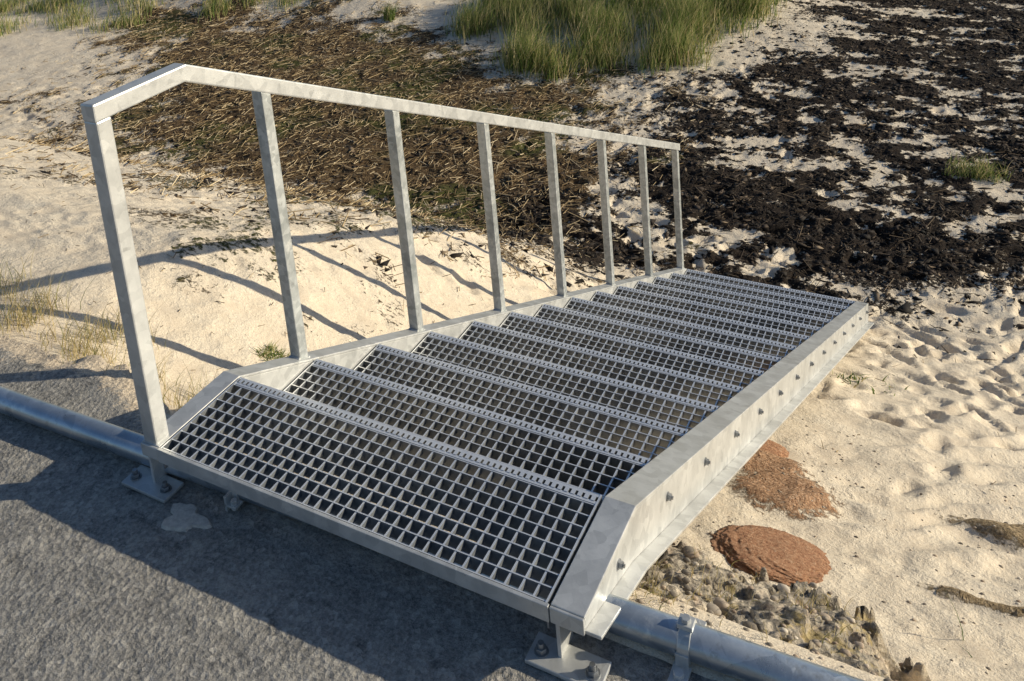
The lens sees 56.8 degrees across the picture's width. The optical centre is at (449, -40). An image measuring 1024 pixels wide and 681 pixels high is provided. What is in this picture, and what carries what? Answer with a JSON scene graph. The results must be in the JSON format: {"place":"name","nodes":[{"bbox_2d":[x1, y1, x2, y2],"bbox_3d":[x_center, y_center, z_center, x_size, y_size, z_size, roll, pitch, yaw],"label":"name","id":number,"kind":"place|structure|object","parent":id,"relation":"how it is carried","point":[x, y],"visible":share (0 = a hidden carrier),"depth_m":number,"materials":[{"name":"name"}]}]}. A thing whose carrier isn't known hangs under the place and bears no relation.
{"place":"outdoors","nodes":[
{"label":"outdoors","id":0,"kind":"place"},
{"bbox_2d":[0,245,217,410],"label":"dry grass","id":1,"kind":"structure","parent":0,"point":[31,317],"depth_m":3.13,"materials":[{"name":"beige plant"}]},
{"bbox_2d":[0,0,301,37],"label":"marram grass","id":2,"kind":"structure","parent":0,"point":[206,9],"depth_m":14.95,"materials":[{"name":"green plant"}]},
{"bbox_2d":[0,335,716,680],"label":"concrete quay","id":3,"kind":"structure","parent":0,"point":[104,576],"depth_m":1.94,"materials":[{"name":"grey concrete"}]},
{"bbox_2d":[161,503,211,531],"bbox_3d":[-0.590,1.266,2.144,0.133,0.008,0.078,-2,13,16],"label":"mortar patch","id":4,"kind":"object","parent":3,"relation":"on","point":[185,517],"visible":1,"depth_m":2.13,"materials":[{"name":"grey concrete"}]},
{"bbox_2d":[0,386,864,680],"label":"steel pipe","id":5,"kind":"object","parent":3,"relation":"on","point":[686,640],"visible":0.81,"depth_m":1.72,"materials":[{"name":"grey metal"}]},
{"bbox_2d":[0,0,1023,680],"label":"ground","id":6,"kind":"structure","parent":0,"point":[946,414],"depth_m":5.61,"materials":[{"name":"beige sand"}]},
{"bbox_2d":[253,341,290,360],"bbox_3d":[-0.635,1.442,3.445,0.180,0.105,0.156,2,14,30],"label":"beach weed","id":7,"kind":"object","parent":6,"relation":"on","point":[271,347],"visible":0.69,"depth_m":3.45,"materials":[{"name":"green plant"}]},
{"bbox_2d":[0,0,754,307],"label":"reed litter","id":8,"kind":"object","parent":6,"relation":"on","point":[352,203],"visible":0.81,"depth_m":9.59,"materials":[{"name":"plant"}]},
{"bbox_2d":[380,1,399,21],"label":"marram grass","id":9,"kind":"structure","parent":6,"relation":"on","point":[391,15],"depth_m":12.88,"materials":[{"name":"green plant"}]},
{"bbox_2d":[80,63,873,680],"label":"metal staircase","id":10,"kind":"structure","parent":6,"relation":"on","point":[612,435],"depth_m":2.42,"materials":[{"name":"metal"}]},
{"bbox_2d":[4,133,1023,491],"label":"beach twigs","id":11,"kind":"object","parent":6,"relation":"on","point":[392,201],"visible":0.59,"depth_m":5.23,"materials":[{"name":"plant"}]},
{"bbox_2d":[444,0,790,82],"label":"marram grass","id":12,"kind":"structure","parent":6,"relation":"on","point":[675,27],"depth_m":10.96,"materials":[{"name":"green plant"}]},
{"bbox_2d":[472,513,930,680],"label":"broken concrete","id":13,"kind":"object","parent":6,"relation":"on","point":[804,624],"visible":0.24,"depth_m":1.89,"materials":[{"name":"grey concrete"}]},
{"bbox_2d":[455,0,1023,358],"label":"seaweed","id":14,"kind":"object","parent":6,"relation":"on","point":[905,307],"visible":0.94,"depth_m":7.79,"materials":[{"name":"black plant"}]},
{"bbox_2d":[632,544,855,653],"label":"dry grass","id":15,"kind":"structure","parent":6,"relation":"on","point":[692,569],"depth_m":1.91,"materials":[{"name":"beige plant"}]},
{"bbox_2d":[484,419,1023,680],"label":"pebbles","id":16,"kind":"object","parent":6,"relation":"on","point":[719,602],"visible":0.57,"depth_m":1.92,"materials":[{"name":"grey stone"}]},
{"bbox_2d":[710,525,831,585],"bbox_3d":[0.891,1.635,2.599,0.341,0.174,0.342,2,14,30],"label":"boulder","id":17,"kind":"object","parent":6,"relation":"on","point":[785,558],"visible":0.81,"depth_m":2.55,"materials":[{"name":"red stone"}]},
{"bbox_2d":[759,439,788,457],"bbox_3d":[1.097,1.764,3.409,0.262,0.141,0.244,2,14,30],"label":"boulder","id":18,"kind":"object","parent":6,"relation":"on","point":[773,447],"visible":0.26,"depth_m":3.36,"materials":[{"name":"red stone"}]},
{"bbox_2d":[830,370,909,395],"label":"beach seedlings","id":19,"kind":"object","parent":6,"relation":"on","point":[851,377],"visible":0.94,"depth_m":4.48,"materials":[{"name":"green plant"}]},
{"bbox_2d":[939,581,971,656],"bbox_3d":[1.194,1.559,2.217,0.045,0.148,0.096,-5,12,4],"label":"grass blade","id":20,"kind":"object","parent":6,"relation":"on","point":[960,625],"depth_m":2.24,"materials":[{"name":"plant"}]},
{"bbox_2d":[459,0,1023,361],"bbox_3d":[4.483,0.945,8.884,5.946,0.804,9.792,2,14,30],"label":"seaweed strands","id":21,"kind":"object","parent":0,"point":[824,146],"visible":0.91,"depth_m":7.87},
{"bbox_2d":[942,148,1011,183],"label":"beach grass","id":22,"kind":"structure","parent":0,"point":[985,172],"depth_m":7.32,"materials":[{"name":"green plant"}]}
]}

